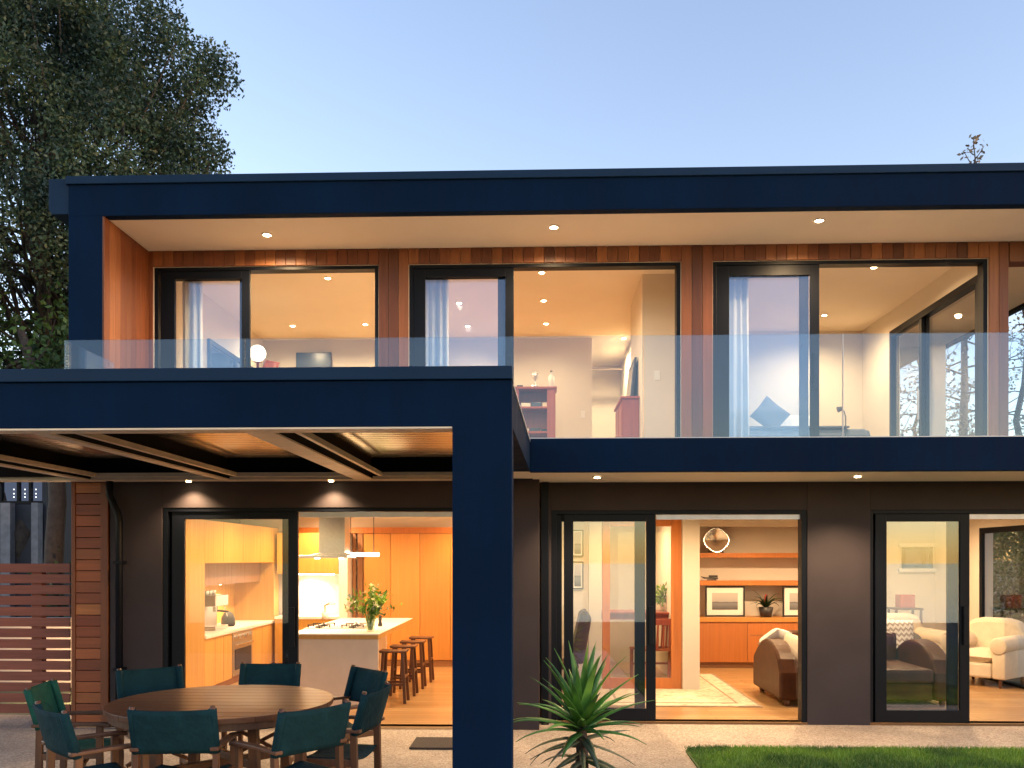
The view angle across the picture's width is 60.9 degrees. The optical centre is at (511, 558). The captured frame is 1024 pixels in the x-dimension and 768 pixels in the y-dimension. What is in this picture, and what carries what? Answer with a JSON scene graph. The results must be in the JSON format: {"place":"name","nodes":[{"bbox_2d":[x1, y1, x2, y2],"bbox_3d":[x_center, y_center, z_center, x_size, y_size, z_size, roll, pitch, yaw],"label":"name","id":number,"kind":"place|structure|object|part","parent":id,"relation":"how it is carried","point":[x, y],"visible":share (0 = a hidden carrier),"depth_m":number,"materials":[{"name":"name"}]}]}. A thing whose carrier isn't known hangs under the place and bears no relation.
{"place":"outdoors","nodes":[
{"label":"outdoors","id":0,"kind":"place"},
{"bbox_2d":[299,618,412,705],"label":"kitchen island","id":1,"kind":"structure","parent":0,"point":[328,658],"depth_m":10.02,"materials":[{"name":"stone"}]},
{"bbox_2d":[322,602,334,619],"bbox_3d":[-2.615,0.739,12.390,0.192,0.240,0.097,0,0,2],"label":"tap","id":2,"kind":"object","parent":1,"relation":"on","point":[325,615],"visible":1,"depth_m":12.36,"materials":[{"name":"white metal"}]},
{"bbox_2d":[303,622,368,628],"bbox_3d":[-2.173,0.835,10.928,0.760,0.046,0.526,0,0,2],"label":"gas hob","id":3,"kind":"object","parent":1,"relation":"on","point":[345,626],"visible":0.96,"depth_m":10.80,"materials":[{"name":"metal"}]},
{"bbox_2d":[344,582,402,629],"bbox_3d":[-1.714,0.555,10.328,0.640,0.605,0.604,0,0,-33],"label":"flower vase","id":4,"kind":"object","parent":1,"relation":"on","point":[373,608],"visible":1,"depth_m":10.26,"materials":[{"name":"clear glass"}]},
{"bbox_2d":[378,615,381,626],"bbox_3d":[-1.675,0.784,11.059,0.056,0.146,0.055,0,0,2],"label":"pepper grinder","id":5,"kind":"object","parent":1,"relation":"on","point":[380,621],"visible":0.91,"depth_m":11.04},
{"bbox_2d":[0,715,1023,767],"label":"patio","id":6,"kind":"structure","parent":0,"point":[664,747],"depth_m":8.39,"materials":[{"name":"concrete"}]},
{"bbox_2d":[0,564,70,712],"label":"slatted fence","id":7,"kind":"object","parent":6,"relation":"on","point":[38,622],"visible":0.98,"depth_m":9.37,"materials":[{"name":"wood"}]},
{"bbox_2d":[23,678,123,767],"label":"garden chair","id":8,"kind":"object","parent":6,"relation":"on","point":[48,694],"visible":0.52,"depth_m":6.19,"materials":[{"name":"fabric"}]},
{"bbox_2d":[32,700,148,767],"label":"garden chair","id":9,"kind":"object","parent":6,"relation":"on","point":[60,737],"visible":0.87,"depth_m":5.17,"materials":[{"name":"fabric"}]},
{"bbox_2d":[71,482,109,727],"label":"cedar pier","id":10,"kind":"structure","parent":6,"relation":"on","point":[90,597],"depth_m":9.04,"materials":[{"name":"wood"}]},
{"bbox_2d":[115,664,199,767],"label":"garden chair","id":11,"kind":"object","parent":6,"relation":"on","point":[134,682],"visible":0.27,"depth_m":7.06,"materials":[{"name":"fabric"}]},
{"bbox_2d":[127,705,239,767],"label":"garden chair","id":12,"kind":"object","parent":6,"relation":"on","point":[159,734],"visible":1,"depth_m":5.16,"materials":[{"name":"fabric"}]},
{"bbox_2d":[103,685,332,767],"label":"dining table","id":13,"kind":"object","parent":6,"relation":"on","point":[252,710],"visible":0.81,"depth_m":6.08,"materials":[{"name":"brown wood"}]},
{"bbox_2d":[221,662,301,767],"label":"garden chair","id":14,"kind":"object","parent":6,"relation":"on","point":[271,674],"visible":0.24,"depth_m":7.38,"materials":[{"name":"fabric"}]},
{"bbox_2d":[0,366,532,767],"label":"pergola","id":15,"kind":"object","parent":6,"relation":"on","point":[463,429],"visible":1,"depth_m":5.36,"materials":[{"name":"blue paint"}]},
{"bbox_2d":[229,699,350,767],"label":"garden chair","id":16,"kind":"object","parent":6,"relation":"on","point":[302,733],"visible":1,"depth_m":5.23,"materials":[{"name":"fabric"}]},
{"bbox_2d":[295,681,390,767],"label":"garden chair","id":17,"kind":"object","parent":6,"relation":"on","point":[368,716],"visible":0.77,"depth_m":5.86,"materials":[{"name":"fabric"}]},
{"bbox_2d":[331,665,387,767],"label":"garden chair","id":18,"kind":"object","parent":6,"relation":"on","point":[361,679],"visible":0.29,"depth_m":7.07,"materials":[{"name":"fabric"}]},
{"bbox_2d":[409,737,451,748],"bbox_3d":[-0.630,1.737,8.209,0.615,0.018,0.470,0,0,2],"label":"door mat","id":19,"kind":"object","parent":6,"relation":"on","point":[432,743],"depth_m":8.15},
{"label":"planting bed","id":20,"kind":"structure","parent":6,"relation":"on","visible":0},
{"bbox_2d":[513,641,654,767],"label":"yucca","id":21,"kind":"object","parent":20,"relation":"in","point":[583,710],"visible":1,"depth_m":6.32,"materials":[{"name":"green plant"}]},
{"bbox_2d":[0,561,1023,714],"bbox_3d":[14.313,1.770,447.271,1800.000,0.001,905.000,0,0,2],"label":"ground","id":22,"kind":"structure","parent":0,"point":[1016,680],"depth_m":12.42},
{"bbox_2d":[0,274,68,559],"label":"shrub","id":23,"kind":"object","parent":22,"relation":"on","point":[27,345],"visible":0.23,"depth_m":15.97,"materials":[{"name":"green plant"}]},
{"bbox_2d":[0,482,70,616],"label":"neighbouring house","id":24,"kind":"structure","parent":22,"relation":"on","point":[26,503],"depth_m":15.69,"materials":[{"name":"metal"}]},
{"bbox_2d":[0,482,42,504],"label":"window","id":25,"kind":"structure","parent":24,"relation":"in","point":[19,493],"depth_m":15.80,"materials":[{"name":"glass"}]},
{"bbox_2d":[0,617,70,682],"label":"garden wall","id":26,"kind":"structure","parent":22,"relation":"on","point":[31,649],"depth_m":11.82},
{"bbox_2d":[27,549,70,616],"bbox_3d":[-6.053,0.827,12.896,2.666,2.359,1.536,0,0,2],"label":"garden bush","id":27,"kind":"object","parent":22,"relation":"on","point":[56,562],"visible":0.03,"depth_m":12.92,"materials":[{"name":"green plant"}]},
{"bbox_2d":[44,482,66,616],"bbox_3d":[-7.042,-0.341,13.277,0.699,4.240,0.380,0,0,31],"label":"leaning tree","id":28,"kind":"object","parent":22,"relation":"on","point":[56,521],"visible":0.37,"depth_m":13.13,"materials":[{"name":"brown plant"}]},
{"bbox_2d":[0,0,244,368],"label":"evergreen tree","id":29,"kind":"object","parent":22,"relation":"on","point":[75,86],"visible":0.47,"depth_m":17.10,"materials":[{"name":"green plant"}]},
{"bbox_2d":[49,163,1023,729],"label":"modern house","id":30,"kind":"structure","parent":22,"relation":"on","point":[647,263],"depth_m":9.67,"materials":[{"name":"blue paint"}]},
{"bbox_2d":[106,481,126,728],"bbox_3d":[-4.091,0.475,8.976,0.181,2.550,0.112,0,0,2],"label":"downpipe","id":31,"kind":"object","parent":30,"relation":"attached to","point":[118,562],"visible":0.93,"depth_m":8.94,"materials":[{"name":"metal"}]},
{"bbox_2d":[182,281,202,367],"bbox_3d":[-3.946,-2.370,10.752,0.274,2.440,0.100,0,0,2],"label":"curtain","id":32,"kind":"object","parent":30,"relation":"hanging from","point":[192,297],"visible":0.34,"depth_m":10.74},
{"bbox_2d":[207,338,251,367],"bbox_3d":[-4.177,-2.575,13.140,0.040,0.970,2.120,0,0,2],"label":"clerestory window","id":33,"kind":"structure","parent":30,"relation":"in","point":[210,342],"depth_m":12.32,"materials":[{"name":"metal"}]},
{"bbox_2d":[186,519,278,687],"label":"kitchen cabinets","id":34,"kind":"object","parent":30,"relation":"on","point":[236,563],"visible":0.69,"depth_m":12.04,"materials":[{"name":"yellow wood"}]},
{"bbox_2d":[205,590,228,630],"bbox_3d":[-4.084,0.698,11.953,0.411,0.533,0.480,0,0,2],"label":"coffee machine","id":35,"kind":"object","parent":34,"relation":"on","point":[213,600],"visible":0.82,"depth_m":11.88,"materials":[{"name":"metal"}]},
{"bbox_2d":[221,611,234,625],"bbox_3d":[-4.069,0.859,12.535,0.200,0.213,0.242,0,0,36],"label":"kettle","id":36,"kind":"object","parent":34,"relation":"on","point":[229,619],"visible":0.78,"depth_m":12.45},
{"bbox_2d":[251,345,265,366],"bbox_3d":[-3.600,-2.083,12.321,0.280,1.885,0.276,0,0,2],"label":"globe lamp","id":37,"kind":"object","parent":30,"relation":"on","point":[258,353],"visible":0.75,"depth_m":12.25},
{"bbox_2d":[154,266,378,367],"bbox_3d":[-2.911,-2.301,10.368,2.691,2.322,0.160,0,0,2],"label":"sliding door","id":38,"kind":"structure","parent":30,"relation":"in","point":[165,279],"depth_m":10.35,"materials":[{"name":"metal"}]},
{"bbox_2d":[261,232,272,236],"bbox_3d":[-2.754,-3.641,9.788,0.126,0.014,0.126,0,0,2],"label":"downlight","id":39,"kind":"object","parent":30,"relation":"attached to","point":[265,234],"visible":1,"depth_m":9.77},
{"bbox_2d":[163,507,451,726],"bbox_3d":[-1.933,0.611,9.039,3.383,2.279,0.155,0,0,2],"label":"sliding door","id":40,"kind":"structure","parent":30,"relation":"in","point":[174,519],"depth_m":9.03,"materials":[{"name":"metal"}]},
{"bbox_2d":[274,533,351,662],"bbox_3d":[-3.146,0.657,13.847,1.125,2.135,0.518,0,0,2],"label":"scullery unit","id":41,"kind":"object","parent":30,"relation":"on","point":[323,582],"visible":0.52,"depth_m":13.73,"materials":[{"name":"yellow wood"}]},
{"bbox_2d":[296,352,331,366],"bbox_3d":[-3.296,-3.244,14.478,0.586,0.370,0.062,0,0,2],"label":"television","id":42,"kind":"object","parent":30,"relation":"attached to","point":[317,359],"depth_m":14.45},
{"bbox_2d":[299,517,355,558],"bbox_3d":[-2.336,-0.405,10.980,0.629,0.805,0.520,0,0,2],"label":"range hood","id":43,"kind":"object","parent":30,"relation":"attached to","point":[334,537],"visible":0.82,"depth_m":10.84,"materials":[{"name":"metal"}]},
{"bbox_2d":[350,517,378,555],"bbox_3d":[-2.028,-0.421,11.771,0.447,0.773,0.100,0,0,2],"label":"bar pendant","id":44,"kind":"object","parent":30,"relation":"hanging from","point":[367,554],"visible":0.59,"depth_m":11.72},
{"bbox_2d":[299,527,451,665],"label":"tall cabinets","id":45,"kind":"object","parent":30,"relation":"on","point":[410,568],"visible":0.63,"depth_m":13.96,"materials":[{"name":"brown wood"}]},
{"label":"door","id":46,"kind":"part","parent":45,"relation":"part of","materials":[{"name":"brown wood"}]},
{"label":"door","id":47,"kind":"part","parent":45,"relation":"part of","materials":[{"name":"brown wood"}]},
{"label":"door","id":48,"kind":"part","parent":45,"relation":"part of","materials":[{"name":"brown wood"}]},
{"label":"door","id":49,"kind":"part","parent":45,"relation":"part of","materials":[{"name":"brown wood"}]},
{"bbox_2d":[379,649,409,703],"bbox_3d":[-1.421,1.410,10.501,0.334,0.630,0.304,0,0,2],"label":"bar stool","id":50,"kind":"object","parent":30,"relation":"on","point":[404,683],"visible":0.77,"depth_m":10.39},
{"bbox_2d":[389,644,418,695],"bbox_3d":[-1.373,1.410,11.070,0.334,0.630,0.304,0,0,2],"label":"bar stool","id":51,"kind":"object","parent":30,"relation":"on","point":[394,676],"visible":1,"depth_m":10.95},
{"bbox_2d":[399,640,426,688],"bbox_3d":[-1.327,1.410,11.668,0.334,0.630,0.304,0,0,2],"label":"bar stool","id":52,"kind":"object","parent":30,"relation":"on","point":[422,670],"visible":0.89,"depth_m":11.54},
{"bbox_2d":[408,636,434,681],"bbox_3d":[-1.278,1.410,12.297,0.334,0.630,0.304,0,0,2],"label":"bar stool","id":53,"kind":"object","parent":30,"relation":"on","point":[430,664],"visible":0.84,"depth_m":12.17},
{"bbox_2d":[426,279,448,365],"bbox_3d":[-0.938,-2.370,10.656,0.350,2.440,0.099,0,0,2],"label":"curtain","id":54,"kind":"object","parent":30,"relation":"hanging from","point":[437,322],"visible":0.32,"depth_m":10.65,"materials":[{"name":"fabric"}]},
{"bbox_2d":[515,386,556,437],"bbox_3d":[0.322,-1.877,13.377,0.726,1.470,0.400,0,0,2],"label":"bookshelf","id":55,"kind":"object","parent":30,"relation":"on","point":[542,417],"visible":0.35,"depth_m":13.36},
{"bbox_2d":[531,372,538,385],"bbox_3d":[0.353,-2.733,13.345,0.200,0.239,0.200,0,0,2],"label":"goblet","id":56,"kind":"object","parent":55,"relation":"on","point":[535,376],"visible":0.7,"depth_m":13.31,"materials":[{"name":"glass"}]},
{"bbox_2d":[530,428,539,430],"bbox_3d":[0.354,-1.968,13.345,0.158,0.055,0.200,0,0,2],"label":"book","id":57,"kind":"object","parent":55,"relation":"on","point":[534,429],"visible":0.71,"depth_m":13.25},
{"bbox_2d":[531,402,540,405],"bbox_3d":[0.374,-2.349,13.345,0.152,0.067,0.200,0,0,2],"label":"book","id":58,"kind":"object","parent":55,"relation":"on","point":[535,403],"visible":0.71,"depth_m":13.24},
{"bbox_2d":[548,371,553,385],"bbox_3d":[0.602,-2.749,13.338,0.096,0.271,0.096,0,0,2],"label":"bottle","id":59,"kind":"object","parent":55,"relation":"on","point":[551,380],"visible":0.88,"depth_m":13.30,"materials":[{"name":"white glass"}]},
{"bbox_2d":[409,262,679,436],"bbox_3d":[0.379,-2.301,10.263,3.186,2.322,0.160,0,0,2],"label":"sliding door","id":60,"kind":"structure","parent":30,"relation":"in","point":[418,274],"depth_m":10.25,"materials":[{"name":"metal"}]},
{"bbox_2d":[548,225,558,229],"bbox_3d":[0.459,-3.641,9.561,0.126,0.014,0.126,0,0,2],"label":"downlight","id":61,"kind":"object","parent":30,"relation":"attached to","point":[553,227],"visible":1,"depth_m":9.54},
{"bbox_2d":[562,609,590,669],"bbox_3d":[0.650,1.182,10.985,0.675,1.082,0.500,0,0,2],"label":"highback chair","id":62,"kind":"object","parent":30,"relation":"on","point":[581,631],"visible":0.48,"depth_m":10.73,"materials":[{"name":"grey leather"}]},
{"bbox_2d":[573,561,582,588],"bbox_3d":[0.865,0.213,11.458,0.150,0.360,0.030,0,0,2],"label":"framed print","id":63,"kind":"object","parent":30,"relation":"attached to","point":[577,574],"visible":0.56,"depth_m":11.46},
{"bbox_2d":[573,530,582,555],"bbox_3d":[0.865,-0.208,11.458,0.150,0.348,0.030,0,0,2],"label":"framed print","id":64,"kind":"object","parent":30,"relation":"attached to","point":[577,542],"visible":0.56,"depth_m":11.46},
{"bbox_2d":[614,396,639,436],"bbox_3d":[1.567,-1.640,11.956,0.248,0.996,1.060,0,0,2],"label":"dresser","id":65,"kind":"object","parent":30,"relation":"on","point":[626,409],"visible":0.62,"depth_m":11.46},
{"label":"door","id":66,"kind":"part","parent":65,"relation":"part of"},
{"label":"door","id":67,"kind":"part","parent":65,"relation":"part of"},
{"bbox_2d":[626,357,636,395],"bbox_3d":[1.631,-2.412,11.954,0.083,0.544,0.760,0,0,2],"label":"leaning mirror","id":68,"kind":"object","parent":65,"relation":"on","point":[631,380],"visible":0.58,"depth_m":11.67,"materials":[{"name":"metal"}]},
{"bbox_2d":[602,520,681,688],"bbox_3d":[1.713,0.595,11.496,1.038,2.250,0.050,0,0,2],"label":"timber door","id":69,"kind":"structure","parent":30,"relation":"in","point":[675,682],"depth_m":11.46,"materials":[{"name":"orange wood"}]},
{"bbox_2d":[654,371,659,379],"bbox_3d":[1.857,-2.349,11.137,0.070,0.116,0.014,0,0,2],"label":"light switch","id":70,"kind":"object","parent":30,"relation":"attached to","point":[656,375],"visible":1,"depth_m":11.13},
{"bbox_2d":[551,510,806,721],"bbox_3d":[1.767,0.617,9.291,2.696,2.265,0.155,0,0,2],"label":"sliding door","id":71,"kind":"structure","parent":30,"relation":"in","point":[638,712],"depth_m":9.27,"materials":[{"name":"metal"}]},
{"bbox_2d":[596,673,762,706],"bbox_3d":[2.004,1.716,11.592,1.921,0.015,2.900,0,0,2],"label":"rug","id":72,"kind":"object","parent":30,"relation":"on","point":[715,691],"visible":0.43,"depth_m":10.89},
{"bbox_2d":[610,610,668,619],"bbox_3d":[1.826,1.248,12.948,1.240,0.949,0.700,0,0,2],"label":"table","id":73,"kind":"object","parent":72,"relation":"on","point":[623,614],"visible":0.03,"depth_m":12.67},
{"bbox_2d":[656,582,666,610],"bbox_3d":[2.291,0.534,12.914,0.604,0.563,0.554,0,0,-44],"label":"potted plant","id":74,"kind":"object","parent":73,"relation":"on","point":[660,600],"visible":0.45,"depth_m":12.89,"materials":[{"name":"green plant"}]},
{"bbox_2d":[629,618,670,677],"bbox_3d":[1.985,1.283,12.426,0.420,0.882,0.477,0,0,-27],"label":"dining chair","id":75,"kind":"object","parent":72,"relation":"on","point":[632,663],"visible":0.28,"depth_m":12.34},
{"bbox_2d":[656,619,670,663],"bbox_3d":[2.166,1.283,12.368,0.420,0.882,0.478,0,0,2],"label":"dining chair","id":76,"kind":"object","parent":72,"relation":"on","point":[663,622],"visible":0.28,"depth_m":12.16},
{"bbox_2d":[729,278,748,436],"bbox_3d":[2.664,-2.370,10.543,0.420,2.440,0.096,0,0,2],"label":"curtain","id":77,"kind":"object","parent":30,"relation":"hanging from","point":[738,357],"visible":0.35,"depth_m":10.53,"materials":[{"name":"fabric"}]},
{"bbox_2d":[700,553,797,667],"bbox_3d":[3.982,0.814,13.949,2.882,1.819,0.498,0,0,2],"label":"built in shelves","id":78,"kind":"object","parent":30,"relation":"on","point":[729,642],"visible":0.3,"depth_m":13.74,"materials":[{"name":"brown wood"}]},
{"bbox_2d":[701,575,717,579],"bbox_3d":[3.176,0.304,14.001,0.276,0.083,0.050,0,0,2],"label":"boat ornament","id":79,"kind":"object","parent":78,"relation":"on","point":[710,577],"visible":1,"depth_m":13.98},
{"bbox_2d":[703,527,729,552],"bbox_3d":[3.289,-0.299,14.027,0.439,0.433,0.156,0,0,2],"label":"silver platter","id":80,"kind":"object","parent":78,"relation":"on","point":[716,539],"visible":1,"depth_m":14.02,"materials":[{"name":"metal"}]},
{"bbox_2d":[700,622,746,661],"bbox_3d":[3.124,1.315,13.757,1.174,0.629,0.020,0,0,2],"label":"cupboard door","id":81,"kind":"structure","parent":78,"relation":"in","point":[719,641],"depth_m":13.74,"materials":[{"name":"wood"}]},
{"bbox_2d":[705,586,744,616],"bbox_3d":[3.411,0.679,13.943,0.629,0.490,0.030,0,0,2],"label":"framed seascape","id":82,"kind":"object","parent":78,"relation":"on","point":[724,601],"visible":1,"depth_m":13.94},
{"bbox_2d":[751,590,783,616],"bbox_3d":[4.066,0.708,13.825,0.535,0.430,0.557,0,0,2],"label":"potted bromeliad","id":83,"kind":"object","parent":78,"relation":"on","point":[765,610],"visible":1,"depth_m":13.79,"materials":[{"name":"green plant"}]},
{"bbox_2d":[747,622,792,661],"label":"cupboard door","id":84,"kind":"structure","parent":78,"relation":"in","point":[754,628],"depth_m":13.72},
{"bbox_2d":[782,586,797,616],"bbox_3d":[4.648,0.679,13.903,0.646,0.490,0.030,0,0,2],"label":"framed seascape","id":85,"kind":"object","parent":78,"relation":"on","point":[790,601],"visible":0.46,"depth_m":13.91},
{"bbox_2d":[793,622,797,629],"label":"cupboard door","id":86,"kind":"structure","parent":78,"relation":"in","point":[795,624],"depth_m":13.70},
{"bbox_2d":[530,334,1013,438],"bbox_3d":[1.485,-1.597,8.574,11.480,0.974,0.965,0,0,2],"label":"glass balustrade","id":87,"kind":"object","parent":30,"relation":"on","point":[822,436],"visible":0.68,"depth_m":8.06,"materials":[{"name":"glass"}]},
{"bbox_2d":[749,426,870,436],"bbox_3d":[3.846,-1.441,12.278,1.791,0.600,1.810,0,0,2],"label":"bed","id":88,"kind":"object","parent":30,"relation":"on","point":[781,431],"visible":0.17,"depth_m":11.40,"materials":[{"name":"blue fabric"}]},
{"bbox_2d":[750,396,789,429],"bbox_3d":[3.416,-1.901,11.517,0.559,0.547,0.195,0,0,2],"label":"throw pillow","id":89,"kind":"object","parent":88,"relation":"on","point":[768,411],"visible":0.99,"depth_m":11.46,"materials":[{"name":"blue fabric"}]},
{"bbox_2d":[780,415,809,425],"bbox_3d":[3.877,-1.831,11.982,0.620,0.316,0.239,0,0,-4],"label":"pillow","id":90,"kind":"object","parent":88,"relation":"on","point":[791,420],"visible":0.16,"depth_m":11.92,"materials":[{"name":"white fabric"}]},
{"bbox_2d":[813,218,824,222],"bbox_3d":[3.308,-3.641,9.372,0.126,0.014,0.126,0,0,2],"label":"downlight","id":91,"kind":"object","parent":30,"relation":"attached to","point":[818,220],"visible":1,"depth_m":9.35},
{"bbox_2d":[836,406,845,435],"bbox_3d":[4.281,-1.549,11.169,0.240,0.816,0.240,0,0,2],"label":"reading lamp","id":92,"kind":"object","parent":30,"relation":"on","point":[839,409],"visible":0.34,"depth_m":11.16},
{"bbox_2d":[753,630,945,706],"bbox_3d":[4.146,1.327,10.763,2.000,0.794,1.320,0,0,2],"label":"sofa","id":93,"kind":"object","parent":30,"relation":"on","point":[916,669],"visible":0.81,"depth_m":10.23,"materials":[{"name":"brown leather"}]},
{"bbox_2d":[758,628,791,643],"bbox_3d":[3.351,1.010,11.098,0.365,0.277,0.280,0,0,-42],"label":"cushion","id":94,"kind":"object","parent":93,"relation":"on","point":[776,633],"visible":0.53,"depth_m":10.97,"materials":[{"name":"white fabric"}]},
{"bbox_2d":[784,632,797,662],"bbox_3d":[3.518,1.130,10.743,0.464,0.446,0.211,0,0,19],"label":"cushion","id":95,"kind":"object","parent":93,"relation":"on","point":[790,639],"visible":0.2,"depth_m":10.72,"materials":[{"name":"beige fabric"}]},
{"bbox_2d":[713,259,986,436],"bbox_3d":[3.913,-2.301,10.150,3.154,2.322,0.160,0,0,2],"label":"sliding door","id":96,"kind":"structure","parent":30,"relation":"in","point":[722,271],"depth_m":10.14,"materials":[{"name":"metal"}]},
{"bbox_2d":[887,607,923,622],"bbox_3d":[6.065,1.238,13.438,0.418,0.972,0.350,0,0,2],"label":"side table","id":97,"kind":"object","parent":30,"relation":"on","point":[896,609],"visible":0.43,"depth_m":13.27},
{"bbox_2d":[887,701,938,705],"bbox_3d":[4.335,1.716,10.842,1.371,0.015,1.250,0,0,2],"label":"rug","id":98,"kind":"object","parent":30,"relation":"on","point":[908,703],"visible":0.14,"depth_m":10.31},
{"bbox_2d":[887,613,945,649],"bbox_3d":[5.926,1.274,12.975,0.890,0.900,0.823,0,0,-12],"label":"armchair","id":99,"kind":"object","parent":30,"relation":"on","point":[930,634],"visible":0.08,"depth_m":13.12,"materials":[{"name":"beige fabric"}]},
{"bbox_2d":[887,619,912,648],"bbox_3d":[5.167,1.050,11.701,0.524,0.522,0.232,0,0,2],"label":"cushion","id":100,"kind":"object","parent":99,"relation":"on","point":[902,630],"visible":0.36,"depth_m":11.65,"materials":[{"name":"fabric"}]},
{"bbox_2d":[898,543,935,571],"bbox_3d":[6.558,-0.021,14.089,0.597,0.466,0.054,0,0,2],"label":"wall hanging","id":101,"kind":"object","parent":30,"relation":"attached to","point":[916,557],"depth_m":14.07,"materials":[{"name":"fabric"}]},
{"bbox_2d":[889,275,976,435],"bbox_3d":[5.568,-2.245,11.538,0.135,2.210,2.580,0,0,2],"label":"side sliding door","id":102,"kind":"structure","parent":30,"relation":"in","point":[922,318],"depth_m":11.78,"materials":[{"name":"metal"}]},
{"bbox_2d":[870,510,1023,722],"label":"sliding door","id":103,"kind":"structure","parent":30,"relation":"in","point":[957,710],"depth_m":9.18,"materials":[{"name":"metal"}]},
{"bbox_2d":[940,617,1023,688],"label":"armchair","id":104,"kind":"object","parent":30,"relation":"on","point":[996,647],"visible":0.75,"depth_m":11.78,"materials":[{"name":"beige fabric"}]},
{"bbox_2d":[979,525,1023,688],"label":"side sliding door","id":105,"kind":"structure","parent":30,"relation":"in","point":[1018,528],"depth_m":12.61,"materials":[{"name":"metal"}]},
{"bbox_3d":[-3.220,-1.867,12.309,0.480,1.449,0.800,0,0,2],"label":"daybed","id":106,"kind":"object","parent":30,"relation":"on","visible":0},
{"bbox_2d":[263,359,279,366],"bbox_3d":[-3.389,-2.695,12.215,0.241,0.229,0.136,0,0,2],"label":"cushion","id":107,"kind":"object","parent":106,"relation":"on","point":[267,363],"visible":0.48,"depth_m":12.18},
{"bbox_2d":[900,359,1013,613],"bbox_3d":[11.296,-2.244,23.212,5.951,8.016,6.760,0,0,2],"label":"bare tree","id":108,"kind":"object","parent":22,"relation":"on","point":[915,424],"visible":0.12,"depth_m":23.44,"materials":[{"name":"brown plant"}]},
{"bbox_2d":[900,134,1023,559],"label":"bare tree","id":109,"kind":"object","parent":22,"relation":"on","point":[964,398],"visible":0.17,"depth_m":21.62,"materials":[{"name":"brown plant"}]},
{"bbox_2d":[947,309,1023,620],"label":"bare tree","id":110,"kind":"object","parent":22,"relation":"on","point":[1016,424],"visible":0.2,"depth_m":19.66,"materials":[{"name":"brown plant"}]},
{"bbox_2d":[993,531,1023,622],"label":"hedge","id":111,"kind":"object","parent":22,"relation":"on","point":[1001,545],"visible":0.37,"depth_m":16.53,"materials":[{"name":"green plant"}]},
{"bbox_2d":[0,0,1023,560],"label":"sky","id":112,"kind":"structure","parent":0,"point":[330,85],"materials":[{"name":"blue"}]},
{"bbox_2d":[684,743,1023,767],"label":"lawn","id":113,"kind":"structure","parent":0,"point":[691,758],"depth_m":7.49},
{"bbox_2d":[895,594,914,607],"bbox_3d":[6.058,0.650,13.413,0.222,0.200,0.200,0,0,2],"label":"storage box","id":114,"kind":"object","parent":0,"point":[904,600],"visible":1,"depth_m":13.31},
{"bbox_2d":[913,632,921,638],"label":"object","id":115,"kind":"object","parent":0,"point":[916,636],"visible":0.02,"depth_m":11.84,"materials":[{"name":"beige fabric"}]}
]}

